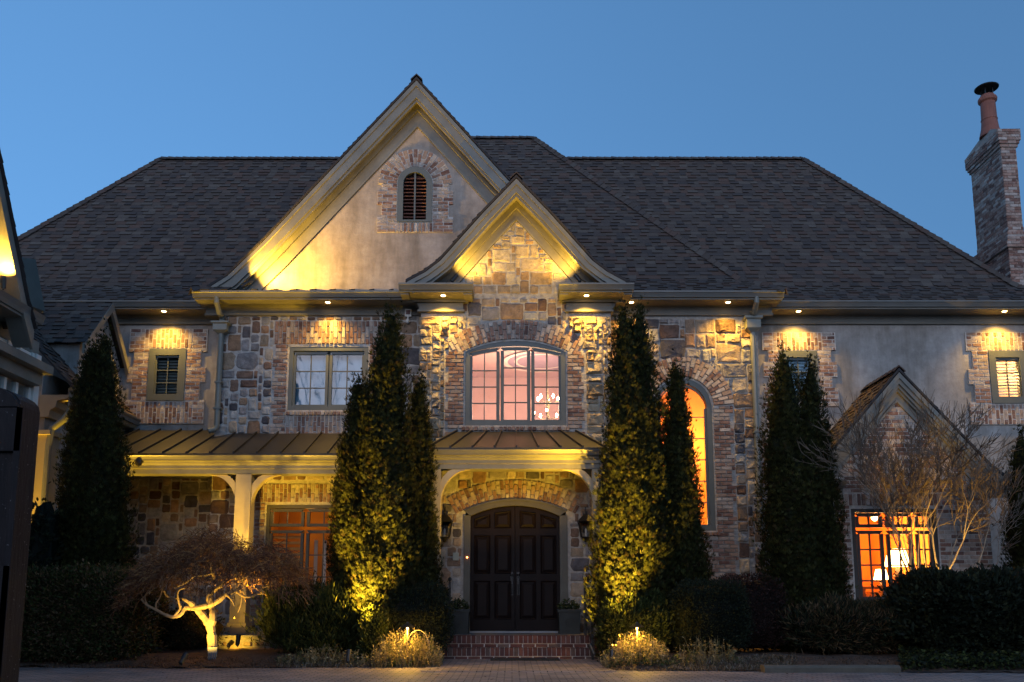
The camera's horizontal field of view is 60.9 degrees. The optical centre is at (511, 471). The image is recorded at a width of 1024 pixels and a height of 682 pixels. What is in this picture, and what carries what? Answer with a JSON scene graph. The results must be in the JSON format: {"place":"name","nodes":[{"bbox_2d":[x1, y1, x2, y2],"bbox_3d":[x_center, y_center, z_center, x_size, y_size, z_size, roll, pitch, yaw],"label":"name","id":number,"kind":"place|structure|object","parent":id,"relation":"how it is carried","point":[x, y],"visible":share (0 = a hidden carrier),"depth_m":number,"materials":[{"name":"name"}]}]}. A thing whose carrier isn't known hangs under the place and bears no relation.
{"place":"outdoors","nodes":[
{"label":"outdoors","id":0,"kind":"place"},
{"bbox_2d":[0,0,1023,256],"label":"sky","id":1,"kind":"structure","parent":0,"point":[880,95],"materials":[{"name":"blue"}]},
{"bbox_2d":[421,659,616,671],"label":"entry walk","id":2,"kind":"structure","parent":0,"point":[480,665],"depth_m":13.84,"materials":[{"name":"brick"}]},
{"bbox_2d":[442,577,451,659],"bbox_3d":[-1.201,2.648,15.858,0.072,1.488,0.826,-1,-8,5],"label":"handrail","id":3,"kind":"object","parent":2,"relation":"on","point":[449,582],"visible":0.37,"depth_m":16.25,"materials":[{"name":"black metal"}]},
{"bbox_2d":[490,658,559,660],"bbox_3d":[0.227,3.300,15.343,1.208,0.022,0.420,0,-8,0],"label":"doormat","id":4,"kind":"object","parent":2,"relation":"on","point":[524,659],"visible":1,"depth_m":15.14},
{"bbox_2d":[583,577,593,659],"bbox_3d":[1.404,2.648,15.858,0.072,1.488,0.826,1,-8,-5],"label":"handrail","id":5,"kind":"object","parent":2,"relation":"on","point":[589,626],"visible":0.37,"depth_m":15.98,"materials":[{"name":"black metal"}]},
{"bbox_2d":[587,643,595,655],"bbox_3d":[1.344,3.004,14.732,0.089,0.215,0.158,8,-12,-44],"label":"uplight","id":6,"kind":"object","parent":2,"relation":"on","point":[591,649],"visible":1,"depth_m":14.71,"materials":[{"name":"black metal"}]},
{"bbox_2d":[18,667,1023,681],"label":"driveway","id":7,"kind":"structure","parent":0,"point":[268,674],"depth_m":12.16,"materials":[{"name":"brick"}]},
{"bbox_2d":[0,388,39,681],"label":"gate post","id":8,"kind":"object","parent":7,"relation":"on","point":[19,421],"visible":1,"depth_m":7.13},
{"bbox_2d":[0,150,53,405],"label":"garage","id":9,"kind":"structure","parent":7,"relation":"on","point":[24,368],"depth_m":13.86,"materials":[{"name":"paint"}]},
{"bbox_2d":[0,276,6,289],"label":"uplight","id":10,"kind":"object","parent":9,"relation":"on","point":[3,282],"visible":0.99,"depth_m":13.35,"materials":[{"name":"black metal"}]},
{"bbox_2d":[0,377,30,398],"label":"window","id":11,"kind":"structure","parent":9,"relation":"in","point":[3,380],"depth_m":14.37,"materials":[{"name":"grey glass"}]},
{"bbox_2d":[0,337,41,405],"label":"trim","id":12,"kind":"structure","parent":9,"relation":"in","point":[34,389],"depth_m":14.83,"materials":[{"name":"white paint"}]},
{"bbox_2d":[47,660,988,681],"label":"fallen leaves","id":13,"kind":"object","parent":7,"relation":"on","point":[498,670],"visible":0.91,"depth_m":12.62,"materials":[{"name":"brown plant"}]},
{"bbox_2d":[760,665,900,672],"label":"kerb","id":14,"kind":"structure","parent":7,"relation":"on","point":[830,668],"depth_m":12.80,"materials":[{"name":"concrete"}]},
{"label":"ground","id":15,"kind":"structure","parent":0,"visible":0},
{"bbox_2d":[31,302,140,522],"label":"garage wing","id":16,"kind":"structure","parent":15,"relation":"on","point":[63,331],"depth_m":17.39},
{"bbox_2d":[20,648,425,668],"bbox_3d":[-8.680,3.167,14.857,14.640,0.206,2.640,0,-8,0],"label":"planting bed","id":17,"kind":"object","parent":15,"relation":"on","point":[242,654],"visible":0.44,"depth_m":14.28,"materials":[{"name":"brown soil"}]},
{"bbox_2d":[27,479,67,656],"bbox_3d":[-8.042,1.658,14.867,0.841,3.167,1.056,0,-8,0],"label":"laurel shrub","id":18,"kind":"object","parent":17,"relation":"on","point":[44,535],"visible":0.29,"depth_m":14.75,"materials":[{"name":"green plant"}]},
{"bbox_2d":[52,336,98,575],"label":"arborvitae","id":19,"kind":"object","parent":17,"relation":"on","point":[71,451],"visible":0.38,"depth_m":15.32,"materials":[{"name":"green plant"}]},
{"bbox_2d":[20,558,171,665],"bbox_3d":[-7.324,2.370,14.739,2.997,1.825,1.476,0,-8,0],"label":"clipped hedge","id":20,"kind":"object","parent":17,"relation":"on","point":[64,617],"visible":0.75,"depth_m":14.22,"materials":[{"name":"green plant"}]},
{"bbox_2d":[62,317,143,574],"bbox_3d":[-7.208,0.330,15.566,1.503,6.426,1.391,0,-8,0],"label":"arborvitae","id":21,"kind":"object","parent":17,"relation":"on","point":[104,506],"visible":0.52,"depth_m":15.34,"materials":[{"name":"green plant"}]},
{"bbox_2d":[178,652,188,665],"bbox_3d":[-5.129,2.915,13.603,0.090,0.203,0.186,-2,-9,10],"label":"uplight","id":22,"kind":"object","parent":17,"relation":"on","point":[184,656],"visible":1,"depth_m":13.57,"materials":[{"name":"black metal"}]},
{"bbox_2d":[147,603,234,650],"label":"shrub","id":23,"kind":"object","parent":17,"relation":"on","point":[186,630],"visible":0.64,"depth_m":15.41,"materials":[{"name":"green plant"}]},
{"bbox_2d":[102,515,319,657],"bbox_3d":[-4.944,1.902,14.616,3.555,2.394,3.174,0,-8,0],"label":"japanese maple","id":24,"kind":"object","parent":17,"relation":"on","point":[260,563],"visible":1,"depth_m":14.08,"materials":[{"name":"brown plant"}]},
{"bbox_2d":[208,647,217,659],"bbox_3d":[-4.906,2.979,14.258,0.150,0.220,0.040,0,-8,0],"label":"uplight","id":25,"kind":"object","parent":17,"relation":"on","point":[211,650],"visible":1,"depth_m":14.25,"materials":[{"name":"metal"}]},
{"bbox_2d":[226,640,233,648],"bbox_3d":[-5.065,3.093,15.642,0.090,0.149,0.203,0,-8,0],"label":"uplight","id":26,"kind":"object","parent":17,"relation":"on","point":[230,643],"visible":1,"depth_m":15.59,"materials":[{"name":"black metal"}]},
{"bbox_2d":[235,634,240,646],"bbox_3d":[-4.876,2.995,15.497,0.090,0.217,0.131,0,-8,0],"label":"uplight","id":27,"kind":"object","parent":17,"relation":"on","point":[238,638],"visible":1,"depth_m":15.47,"materials":[{"name":"black metal"}]},
{"bbox_2d":[240,570,367,656],"bbox_3d":[-3.384,2.466,15.152,2.623,1.564,1.664,0,-8,0],"label":"feathery shrub","id":28,"kind":"object","parent":17,"relation":"on","point":[319,622],"visible":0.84,"depth_m":14.66,"materials":[{"name":"green plant"}]},
{"bbox_2d":[275,644,370,665],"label":"dry perennials","id":29,"kind":"object","parent":17,"relation":"on","point":[334,654],"visible":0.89,"depth_m":14.06,"materials":[{"name":"brown plant"}]},
{"bbox_2d":[322,367,365,652],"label":"arborvitae","id":30,"kind":"object","parent":17,"relation":"on","point":[341,508],"visible":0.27,"depth_m":15.56,"materials":[{"name":"green plant"}]},
{"bbox_2d":[346,649,351,662],"bbox_3d":[-2.593,2.923,13.838,0.090,0.217,0.125,0,-8,0],"label":"uplight","id":31,"kind":"object","parent":17,"relation":"on","point":[348,653],"visible":1,"depth_m":13.81,"materials":[{"name":"black metal"}]},
{"bbox_2d":[355,594,392,657],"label":"shrub","id":32,"kind":"object","parent":17,"relation":"on","point":[369,628],"visible":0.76,"depth_m":14.37,"materials":[{"name":"green plant"}]},
{"bbox_2d":[338,295,431,655],"bbox_3d":[-2.230,0.114,15.528,1.713,6.702,1.647,7,-11,-41],"label":"arborvitae","id":33,"kind":"object","parent":17,"relation":"on","point":[382,529],"visible":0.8,"depth_m":15.10,"materials":[{"name":"green plant"}]},
{"bbox_2d":[400,622,414,664],"bbox_3d":[-1.673,2.772,13.894,0.236,0.752,0.232,0,-8,0],"label":"path light","id":34,"kind":"object","parent":17,"relation":"on","point":[407,624],"visible":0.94,"depth_m":13.88,"materials":[{"name":"black metal"}]},
{"bbox_2d":[370,627,445,667],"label":"dry perennials","id":35,"kind":"object","parent":17,"relation":"on","point":[420,651],"visible":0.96,"depth_m":13.88,"materials":[{"name":"beige plant"}]},
{"bbox_2d":[377,577,455,651],"bbox_3d":[-1.699,2.534,15.032,1.499,1.456,1.307,0,-8,0],"label":"boxwood shrub","id":36,"kind":"object","parent":17,"relation":"on","point":[421,608],"visible":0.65,"depth_m":14.62,"materials":[{"name":"green plant"}]},
{"bbox_2d":[405,367,455,653],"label":"arborvitae","id":37,"kind":"object","parent":17,"relation":"on","point":[425,476],"visible":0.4,"depth_m":15.79,"materials":[{"name":"green plant"}]},
{"bbox_2d":[18,73,1023,658],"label":"country house","id":38,"kind":"structure","parent":15,"relation":"on","point":[732,271],"depth_m":18.99,"materials":[{"name":"stone"}]},
{"bbox_2d":[135,460,141,466],"bbox_3d":[-7.280,-0.163,16.965,0.130,0.120,0.130,0,-8,0],"label":"security camera","id":39,"kind":"object","parent":38,"relation":"attached to","point":[138,463],"visible":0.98,"depth_m":16.92,"materials":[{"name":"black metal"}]},
{"bbox_2d":[124,329,208,423],"bbox_3d":[-7.669,-2.119,19.346,1.767,2.157,0.180,0,-8,0],"label":"window","id":40,"kind":"structure","parent":38,"relation":"in","point":[148,346],"depth_m":19.29,"materials":[{"name":"brick"}]},
{"bbox_2d":[241,281,249,288],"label":"uplight","id":41,"kind":"object","parent":38,"relation":"on","point":[245,284],"visible":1,"depth_m":18.42,"materials":[{"name":"black metal"}]},
{"bbox_2d":[250,484,337,631],"bbox_3d":[-4.313,2.003,18.505,2.159,3.425,0.842,0,-8,0],"label":"window","id":42,"kind":"structure","parent":38,"relation":"in","point":[275,508],"depth_m":18.30,"materials":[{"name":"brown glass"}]},
{"bbox_2d":[270,321,384,433],"bbox_3d":[-3.905,-1.891,18.790,2.486,2.759,0.334,0,-8,0],"label":"window","id":43,"kind":"structure","parent":38,"relation":"in","point":[317,378],"depth_m":18.80,"materials":[{"name":"brick"}]},
{"bbox_2d":[405,309,411,322],"bbox_3d":[-2.244,-3.366,18.802,0.140,0.320,0.086,0,-8,0],"label":"alarm light","id":44,"kind":"object","parent":38,"relation":"attached to","point":[408,312],"visible":1,"depth_m":18.79,"materials":[{"name":"white paint"}]},
{"bbox_2d":[441,507,452,542],"bbox_3d":[-1.359,1.060,17.606,0.340,0.732,0.384,0,-8,0],"label":"wall lantern","id":45,"kind":"object","parent":38,"relation":"attached to","point":[446,519],"depth_m":17.54,"materials":[{"name":"black metal"}]},
{"bbox_2d":[450,274,458,282],"bbox_3d":[-1.200,-4.031,18.138,0.175,0.209,0.090,2,-9,-14],"label":"uplight","id":46,"kind":"object","parent":38,"relation":"on","point":[454,278],"visible":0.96,"depth_m":18.10,"materials":[{"name":"black metal"}]},
{"bbox_2d":[453,553,458,560],"bbox_3d":[-1.138,1.711,17.642,0.120,0.160,0.035,0,-8,0],"label":"intercom","id":47,"kind":"object","parent":38,"relation":"attached to","point":[455,556],"visible":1,"depth_m":17.63,"materials":[{"name":"metal"}]},
{"bbox_2d":[451,595,470,633],"bbox_3d":[-1.052,2.772,16.977,0.485,0.750,0.461,0,-8,0],"label":"planter","id":48,"kind":"object","parent":38,"relation":"on","point":[461,618],"visible":0.85,"depth_m":16.76,"materials":[{"name":"grey stone"}]},
{"bbox_2d":[470,506,514,630],"bbox_3d":[-0.396,1.950,17.728,0.904,2.525,0.135,0,-8,0],"label":"door","id":49,"kind":"structure","parent":38,"relation":"in","point":[492,552],"depth_m":17.71,"materials":[{"name":"brown wood"}]},
{"bbox_2d":[445,320,584,434],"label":"window","id":50,"kind":"structure","parent":38,"relation":"in","point":[535,360],"depth_m":18.28,"materials":[{"name":"brick"}]},
{"bbox_2d":[515,506,559,630],"bbox_3d":[0.520,1.950,17.728,0.904,2.525,0.135,0,-8,0],"label":"door","id":51,"kind":"structure","parent":38,"relation":"in","point":[537,546],"depth_m":17.72,"materials":[{"name":"brown wood"}]},
{"bbox_2d":[535,354,558,419],"bbox_3d":[0.860,-2.241,21.334,0.695,2.001,0.686,0,-8,0],"label":"chandelier","id":52,"kind":"object","parent":38,"relation":"hanging from","point":[548,416],"visible":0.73,"depth_m":21.26,"materials":[{"name":"white metal"}]},
{"bbox_2d":[557,598,581,633],"bbox_3d":[1.103,2.787,16.986,0.481,0.722,0.500,0,-8,0],"label":"planter","id":53,"kind":"object","parent":38,"relation":"on","point":[568,619],"visible":1,"depth_m":16.76,"materials":[{"name":"grey stone"}]},
{"bbox_2d":[573,274,581,282],"bbox_3d":[1.364,-4.032,18.138,0.174,0.210,0.090,-2,-9,15],"label":"uplight","id":54,"kind":"object","parent":38,"relation":"on","point":[577,278],"visible":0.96,"depth_m":18.10,"materials":[{"name":"black metal"}]},
{"bbox_2d":[577,507,591,542],"bbox_3d":[1.491,1.060,17.606,0.340,0.732,0.384,0,-8,0],"label":"wall lantern","id":55,"kind":"object","parent":38,"relation":"attached to","point":[585,518],"depth_m":17.53,"materials":[{"name":"black metal"}]},
{"bbox_2d":[652,357,738,579],"bbox_3d":[3.638,0.587,18.347,2.199,6.180,0.228,0,-8,0],"label":"window","id":56,"kind":"structure","parent":38,"relation":"in","point":[708,433],"depth_m":18.45,"materials":[{"name":"brick"}]},
{"bbox_2d":[761,332,838,406],"bbox_3d":[6.378,-2.273,19.369,1.660,1.685,0.180,0,-8,0],"label":"brick window surround","id":57,"kind":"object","parent":38,"relation":"in","point":[821,344],"depth_m":19.36,"materials":[{"name":"brick"}]},
{"bbox_2d":[863,587,881,596],"bbox_3d":[8.312,2.925,19.178,1.350,0.790,0.500,0,-8,0],"label":"side table","id":58,"kind":"object","parent":38,"relation":"in","point":[864,591],"visible":0.04,"depth_m":18.99,"materials":[{"name":"brown wood"}]},
{"bbox_2d":[885,550,908,579],"bbox_3d":[8.545,2.122,19.297,0.544,0.832,0.536,0,-8,0],"label":"table lamp","id":59,"kind":"object","parent":58,"relation":"on","point":[895,556],"visible":0.3,"depth_m":19.17,"materials":[{"name":"white fabric"}]},
{"bbox_2d":[866,592,881,596],"bbox_3d":[8.756,3.175,20.557,0.600,0.696,0.400,0,-8,0],"label":"cabinet","id":60,"kind":"object","parent":38,"relation":"in","point":[868,594],"depth_m":20.54,"materials":[{"name":"brown wood"}]},
{"bbox_2d":[874,569,887,591],"bbox_3d":[8.756,2.570,20.646,0.340,0.520,0.335,0,-8,0],"label":"table lamp","id":61,"kind":"object","parent":60,"relation":"on","point":[877,575],"visible":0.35,"depth_m":20.59,"materials":[{"name":"white fabric"}]},
{"bbox_2d":[851,509,939,600],"bbox_3d":[7.633,1.664,17.373,1.746,1.913,0.140,0,-8,0],"label":"window","id":62,"kind":"structure","parent":38,"relation":"in","point":[858,512],"depth_m":17.37,"materials":[{"name":"orange glass"}]},
{"bbox_2d":[964,332,1023,424],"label":"brick window surround","id":63,"kind":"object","parent":38,"relation":"in","point":[986,348],"depth_m":19.30,"materials":[{"name":"brick"}]},
{"bbox_2d":[600,648,1023,672],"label":"planting bed","id":64,"kind":"object","parent":15,"relation":"on","point":[852,655],"visible":0.27,"depth_m":13.65,"materials":[{"name":"brown soil"}]},
{"bbox_2d":[19,653,895,670],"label":"dry grass","id":65,"kind":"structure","parent":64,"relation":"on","point":[680,664],"depth_m":13.73,"materials":[{"name":"brown plant"}]},
{"bbox_2d":[610,649,614,659],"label":"uplight","id":66,"kind":"object","parent":64,"relation":"on","point":[611,652],"visible":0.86,"depth_m":13.72,"materials":[{"name":"black metal"}]},
{"bbox_2d":[581,299,665,660],"bbox_3d":[1.962,0.117,15.543,1.534,6.829,1.588,0,-8,0],"label":"arborvitae","id":67,"kind":"object","parent":64,"relation":"on","point":[623,476],"visible":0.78,"depth_m":15.21,"materials":[{"name":"green plant"}]},
{"bbox_2d":[590,587,677,649],"bbox_3d":[2.157,2.552,14.930,1.649,1.236,1.208,0,-8,0],"label":"lit shrub","id":68,"kind":"object","parent":64,"relation":"on","point":[655,623],"visible":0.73,"depth_m":14.58,"materials":[{"name":"green plant"}]},
{"bbox_2d":[597,629,672,667],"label":"dry perennials","id":69,"kind":"object","parent":64,"relation":"on","point":[649,649],"visible":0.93,"depth_m":13.71,"materials":[{"name":"beige plant"}]},
{"bbox_2d":[630,622,643,654],"bbox_3d":[2.000,2.727,13.901,0.236,0.662,0.232,0,-8,0],"label":"path light","id":70,"kind":"object","parent":64,"relation":"on","point":[636,624],"visible":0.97,"depth_m":13.89,"materials":[{"name":"black metal"}]},
{"bbox_2d":[610,295,691,653],"bbox_3d":[2.416,0.073,15.748,1.507,6.911,1.445,0,-8,0],"label":"arborvitae","id":71,"kind":"object","parent":64,"relation":"on","point":[665,518],"visible":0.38,"depth_m":15.38,"materials":[{"name":"green plant"}]},
{"bbox_2d":[660,348,718,651],"bbox_3d":[3.163,0.631,15.937,1.313,5.952,1.236,0,-8,0],"label":"arborvitae","id":72,"kind":"object","parent":64,"relation":"on","point":[688,504],"visible":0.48,"depth_m":15.76,"materials":[{"name":"green plant"}]},
{"bbox_2d":[379,644,1023,671],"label":"ground cover","id":73,"kind":"object","parent":64,"relation":"on","point":[920,657],"visible":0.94,"depth_m":13.20,"materials":[{"name":"green plant"}]},
{"bbox_2d":[673,634,742,665],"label":"dry perennials","id":74,"kind":"object","parent":64,"relation":"on","point":[716,655],"visible":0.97,"depth_m":13.65,"materials":[{"name":"brown plant"}]},
{"bbox_2d":[666,576,756,654],"bbox_3d":[3.311,2.446,14.639,1.491,1.398,1.282,0,-8,0],"label":"boxwood shrub","id":75,"kind":"object","parent":64,"relation":"on","point":[707,610],"visible":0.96,"depth_m":14.25,"materials":[{"name":"green plant"}]},
{"bbox_2d":[712,571,794,652],"bbox_3d":[4.178,2.481,15.309,1.572,1.488,1.152,0,-8,0],"label":"clipped shrub","id":76,"kind":"object","parent":64,"relation":"on","point":[765,598],"visible":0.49,"depth_m":14.89,"materials":[{"name":"green plant"}]},
{"bbox_2d":[747,340,848,653],"bbox_3d":[5.125,0.496,15.901,1.763,6.005,1.850,0,-8,0],"label":"arborvitae","id":77,"kind":"object","parent":64,"relation":"on","point":[795,550],"visible":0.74,"depth_m":15.47,"materials":[{"name":"green plant"}]},
{"bbox_2d":[796,351,858,651],"bbox_3d":[5.643,0.607,16.115,1.361,5.934,1.396,0,-8,0],"label":"arborvitae","id":78,"kind":"object","parent":64,"relation":"on","point":[831,492],"visible":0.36,"depth_m":15.93,"materials":[{"name":"green plant"}]},
{"bbox_2d":[770,589,914,654],"bbox_3d":[5.796,2.620,14.877,2.874,1.236,1.872,0,-8,0],"label":"juniper shrub","id":79,"kind":"object","parent":64,"relation":"on","point":[842,624],"visible":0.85,"depth_m":14.39,"materials":[{"name":"green plant"}]},
{"bbox_2d":[789,387,1023,570],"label":"crape myrtle","id":80,"kind":"object","parent":64,"relation":"on","point":[912,486],"visible":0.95,"depth_m":15.85,"materials":[{"name":"brown plant"}]},
{"bbox_2d":[870,562,1023,655],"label":"laurel hedge","id":81,"kind":"object","parent":64,"relation":"on","point":[976,609],"visible":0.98,"depth_m":13.69,"materials":[{"name":"green plant"}]},
{"bbox_2d":[992,424,1023,570],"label":"arborvitae","id":82,"kind":"object","parent":64,"relation":"on","point":[1016,552],"visible":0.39,"depth_m":16.51,"materials":[{"name":"green plant"}]}
]}

